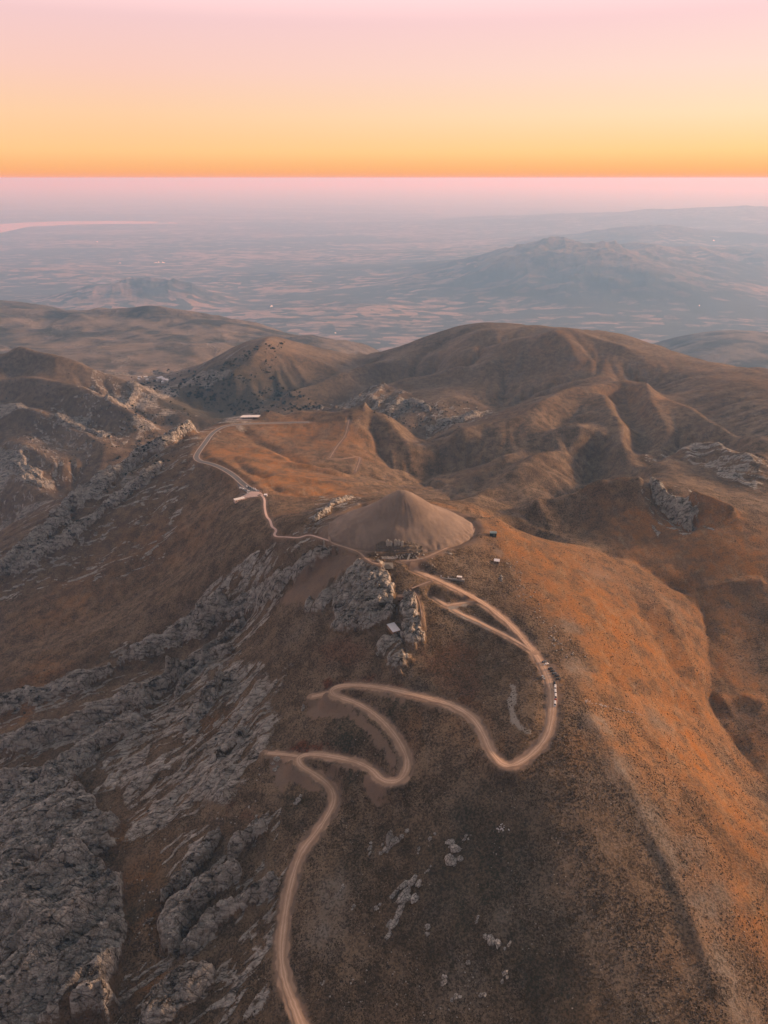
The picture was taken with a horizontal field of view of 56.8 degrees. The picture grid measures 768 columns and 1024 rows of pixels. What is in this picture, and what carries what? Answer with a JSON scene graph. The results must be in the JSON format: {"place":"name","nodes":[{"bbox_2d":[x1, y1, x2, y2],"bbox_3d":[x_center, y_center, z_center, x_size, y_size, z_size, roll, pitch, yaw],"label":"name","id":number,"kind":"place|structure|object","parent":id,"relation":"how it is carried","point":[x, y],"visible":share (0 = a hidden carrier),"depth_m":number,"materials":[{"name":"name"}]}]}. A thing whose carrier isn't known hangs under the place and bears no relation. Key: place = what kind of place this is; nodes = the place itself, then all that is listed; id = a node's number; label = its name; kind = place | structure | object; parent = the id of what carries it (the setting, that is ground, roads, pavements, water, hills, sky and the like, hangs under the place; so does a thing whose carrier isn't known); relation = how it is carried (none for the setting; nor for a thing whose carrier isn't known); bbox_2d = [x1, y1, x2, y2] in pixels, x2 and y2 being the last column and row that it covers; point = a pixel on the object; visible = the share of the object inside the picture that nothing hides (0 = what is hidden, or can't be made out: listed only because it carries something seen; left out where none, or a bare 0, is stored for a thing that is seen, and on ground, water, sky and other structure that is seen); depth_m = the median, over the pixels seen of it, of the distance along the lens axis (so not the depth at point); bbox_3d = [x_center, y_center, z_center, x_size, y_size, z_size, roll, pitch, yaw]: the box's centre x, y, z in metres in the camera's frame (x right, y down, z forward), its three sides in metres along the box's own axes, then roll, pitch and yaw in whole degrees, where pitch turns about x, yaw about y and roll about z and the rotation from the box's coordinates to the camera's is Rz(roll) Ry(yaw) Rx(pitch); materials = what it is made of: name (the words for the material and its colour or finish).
{"place":"outdoors","nodes":[
{"label":"outdoors","id":0,"kind":"place"},
{"bbox_2d":[0,221,175,232],"bbox_3d":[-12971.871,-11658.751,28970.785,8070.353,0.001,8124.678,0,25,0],"label":"lake water","id":1,"kind":"structure","parent":0,"point":[8,227],"depth_m":30823.64,"materials":[{"name":"pink liquid"}]},
{"bbox_2d":[194,422,308,488],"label":"paved road","id":2,"kind":"structure","parent":0,"point":[196,457],"depth_m":1292.89,"materials":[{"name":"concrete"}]},
{"bbox_2d":[241,491,262,499],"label":"forecourt paving","id":3,"kind":"structure","parent":0,"point":[252,494],"depth_m":1067.06,"materials":[{"name":"stone"}]},
{"bbox_2d":[261,494,328,540],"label":"stone path","id":4,"kind":"structure","parent":0,"point":[267,517],"depth_m":887.69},
{"bbox_2d":[329,419,349,457],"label":"hill track","id":5,"kind":"structure","parent":0,"point":[342,438],"depth_m":1453.33,"materials":[{"name":"beige soil"}]},
{"bbox_2d":[0,186,767,1023],"bbox_3d":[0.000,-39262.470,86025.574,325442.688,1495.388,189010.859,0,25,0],"label":"ground","id":6,"kind":"structure","parent":0,"point":[592,340],"depth_m":854.94,"materials":[{"name":"brown soil"}]},
{"bbox_2d":[57,801,67,809],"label":"rock outcrop","id":7,"kind":"object","parent":6,"relation":"on","point":[62,805],"visible":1,"depth_m":661.62,"materials":[{"name":"grey stone"}]},
{"bbox_2d":[72,823,90,836],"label":"rock outcrop","id":8,"kind":"object","parent":6,"relation":"on","point":[78,830],"visible":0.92,"depth_m":627.55,"materials":[{"name":"grey stone"}]},
{"bbox_2d":[198,423,279,486],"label":"road kerb","id":9,"kind":"structure","parent":6,"relation":"on","point":[222,466],"depth_m":1285.56,"materials":[{"name":"concrete"}]},
{"bbox_2d":[234,497,244,503],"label":"building","id":10,"kind":"structure","parent":6,"relation":"on","point":[238,499],"depth_m":1049.43,"materials":[{"name":"white paint"}]},
{"bbox_2d":[235,477,258,491],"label":"car park","id":11,"kind":"structure","parent":6,"relation":"on","point":[249,489],"depth_m":1106.58,"materials":[{"name":"grey asphalt"}]},
{"bbox_2d":[236,415,259,420],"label":"visitor building","id":12,"kind":"structure","parent":6,"relation":"on","point":[246,417],"depth_m":1543.40,"materials":[{"name":"grey concrete"}]},
{"bbox_2d":[0,342,496,861],"bbox_3d":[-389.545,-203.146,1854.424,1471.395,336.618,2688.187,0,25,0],"label":"distant scrub","id":13,"kind":"object","parent":6,"relation":"on","point":[182,440],"visible":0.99,"depth_m":1931.48,"materials":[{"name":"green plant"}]},
{"bbox_2d":[193,421,306,489],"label":"road kerb","id":14,"kind":"structure","parent":6,"relation":"on","point":[220,469],"depth_m":1278.66,"materials":[{"name":"concrete"}]},
{"bbox_2d":[270,756,279,764],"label":"rock outcrop","id":15,"kind":"object","parent":6,"relation":"on","point":[277,758],"visible":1,"depth_m":627.96,"materials":[{"name":"grey stone"}]},
{"bbox_2d":[267,751,297,757],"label":"dirt pull off","id":16,"kind":"object","parent":6,"relation":"on","point":[281,754],"visible":0.92,"depth_m":633.14,"materials":[{"name":"beige soil"}]},
{"bbox_2d":[293,794,301,804],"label":"rock outcrop","id":17,"kind":"object","parent":6,"relation":"on","point":[298,800],"visible":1,"depth_m":590.16,"materials":[{"name":"grey stone"}]},
{"bbox_2d":[311,691,328,697],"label":"dirt pull off","id":18,"kind":"object","parent":6,"relation":"on","point":[317,695],"visible":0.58,"depth_m":669.83,"materials":[{"name":"beige soil"}]},
{"bbox_2d":[346,617,351,626],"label":"rock outcrop","id":19,"kind":"object","parent":6,"relation":"on","point":[348,623],"visible":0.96,"depth_m":697.65,"materials":[{"name":"grey stone"}]},
{"bbox_2d":[328,535,378,564],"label":"footpath","id":20,"kind":"structure","parent":6,"relation":"on","point":[361,554],"depth_m":768.91,"materials":[{"name":"beige soil"}]},
{"bbox_2d":[367,841,371,854],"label":"rock outcrop","id":21,"kind":"object","parent":6,"relation":"on","point":[369,847],"visible":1,"depth_m":546.16,"materials":[{"name":"grey stone"}]},
{"bbox_2d":[376,638,383,655],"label":"rock outcrop","id":22,"kind":"object","parent":6,"relation":"on","point":[380,647],"visible":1,"depth_m":667.15,"materials":[{"name":"grey stone"}]},
{"bbox_2d":[377,592,385,599],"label":"rock outcrop","id":23,"kind":"object","parent":6,"relation":"on","point":[379,596],"visible":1,"depth_m":698.90,"materials":[{"name":"grey stone"}]},
{"bbox_2d":[1,500,765,1023],"bbox_3d":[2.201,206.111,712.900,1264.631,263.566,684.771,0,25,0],"label":"loose stones","id":24,"kind":"object","parent":6,"relation":"on","point":[387,844],"visible":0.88,"depth_m":542.89,"materials":[{"name":"grey stone"}]},
{"bbox_2d":[0,478,767,1023],"bbox_3d":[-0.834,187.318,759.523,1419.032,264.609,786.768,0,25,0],"label":"thorn scrub","id":25,"kind":"object","parent":6,"relation":"on","point":[522,884],"visible":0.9,"depth_m":529.72,"materials":[{"name":"brown plant"}]},
{"bbox_2d":[384,563,392,568],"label":"stepped altar","id":26,"kind":"object","parent":6,"relation":"on","point":[388,565],"visible":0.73,"depth_m":732.76,"materials":[{"name":"stone"}]},
{"bbox_2d":[382,556,396,558],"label":"paved terrace","id":27,"kind":"structure","parent":6,"relation":"on","point":[390,557],"depth_m":751.71,"materials":[{"name":"grey stone"}]},
{"bbox_2d":[387,622,399,633],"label":"stone hut","id":28,"kind":"object","parent":6,"relation":"on","point":[392,628],"visible":1,"depth_m":680.66,"materials":[{"name":"grey stone"}]},
{"bbox_2d":[379,829,408,854],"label":"rock outcrop","id":29,"kind":"object","parent":6,"relation":"on","point":[394,840],"visible":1,"depth_m":542.29,"materials":[{"name":"grey stone"}]},
{"bbox_2d":[376,541,422,553],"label":"stone podium","id":30,"kind":"object","parent":6,"relation":"on","point":[408,546],"visible":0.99,"depth_m":759.94,"materials":[{"name":"grey stone"}]},
{"bbox_2d":[327,490,473,551],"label":"burial mound","id":31,"kind":"object","parent":6,"relation":"on","point":[402,515],"visible":0.98,"depth_m":787.99,"materials":[{"name":"beige gravel"}]},
{"bbox_2d":[397,594,403,599],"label":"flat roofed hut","id":32,"kind":"object","parent":6,"relation":"on","point":[400,597],"visible":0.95,"depth_m":701.16,"materials":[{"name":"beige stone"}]},
{"bbox_2d":[398,622,404,636],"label":"rock outcrop","id":33,"kind":"object","parent":6,"relation":"on","point":[401,633],"visible":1,"depth_m":672.58,"materials":[{"name":"grey stone"}]},
{"bbox_2d":[384,873,421,939],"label":"rock outcrop","id":34,"kind":"object","parent":6,"relation":"on","point":[404,896],"visible":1,"depth_m":511.32,"materials":[{"name":"grey stone"}]},
{"bbox_2d":[411,630,419,641],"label":"rock outcrop","id":35,"kind":"object","parent":6,"relation":"on","point":[415,638],"visible":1,"depth_m":662.22,"materials":[{"name":"grey stone"}]},
{"bbox_2d":[414,591,422,616],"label":"footpath","id":36,"kind":"structure","parent":6,"relation":"on","point":[419,604],"depth_m":698.59,"materials":[{"name":"brown soil"}]},
{"bbox_2d":[424,923,429,936],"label":"rock outcrop","id":37,"kind":"object","parent":6,"relation":"on","point":[427,927],"visible":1,"depth_m":495.11,"materials":[{"name":"grey stone"}]},
{"bbox_2d":[400,527,474,561],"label":"footpath","id":38,"kind":"structure","parent":6,"relation":"on","point":[432,553],"depth_m":753.95,"materials":[{"name":"beige soil"}]},
{"bbox_2d":[441,974,447,985],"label":"rock outcrop","id":39,"kind":"object","parent":6,"relation":"on","point":[444,981],"visible":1,"depth_m":471.25,"materials":[{"name":"grey stone"}]},
{"bbox_2d":[440,577,464,581],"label":"retaining wall","id":40,"kind":"structure","parent":6,"relation":"on","point":[462,580],"depth_m":731.30,"materials":[{"name":"grey concrete"}]},
{"bbox_2d":[444,839,463,866],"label":"rock outcrop","id":41,"kind":"object","parent":6,"relation":"on","point":[450,859],"visible":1,"depth_m":523.44,"materials":[{"name":"grey stone"}]},
{"bbox_2d":[450,993,461,1001],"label":"rock outcrop","id":42,"kind":"object","parent":6,"relation":"on","point":[456,996],"visible":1,"depth_m":463.20,"materials":[{"name":"grey stone"}]},
{"bbox_2d":[478,992,486,997],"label":"rock outcrop","id":43,"kind":"object","parent":6,"relation":"on","point":[484,994],"visible":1,"depth_m":461.89,"materials":[{"name":"grey stone"}]},
{"bbox_2d":[483,933,501,948],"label":"rock outcrop","id":44,"kind":"object","parent":6,"relation":"on","point":[490,939],"visible":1,"depth_m":480.89,"materials":[{"name":"grey stone"}]},
{"bbox_2d":[490,531,496,536],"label":"green cabin","id":45,"kind":"object","parent":6,"relation":"on","point":[493,533],"visible":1,"depth_m":799.33,"materials":[{"name":"stone"}]},
{"bbox_2d":[501,970,508,983],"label":"rock outcrop","id":46,"kind":"object","parent":6,"relation":"on","point":[504,973],"visible":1,"depth_m":467.33,"materials":[{"name":"grey stone"}]},
{"bbox_2d":[0,0,767,185],"label":"sky","id":47,"kind":"structure","parent":0,"point":[93,92],"materials":[{"name":"orange"}]},
{"bbox_2d":[277,570,555,1023],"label":"dirt road","id":48,"kind":"structure","parent":0,"point":[296,1011],"depth_m":585.83,"materials":[{"name":"brown soil"}]},
{"bbox_2d":[446,600,476,606],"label":"dirt track","id":49,"kind":"structure","parent":0,"point":[448,605],"depth_m":707.07,"materials":[{"name":"beige soil"}]},
{"bbox_2d":[432,597,533,650],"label":"dirt track","id":50,"kind":"structure","parent":0,"point":[482,623],"depth_m":681.73,"materials":[{"name":"beige soil"}]}
]}

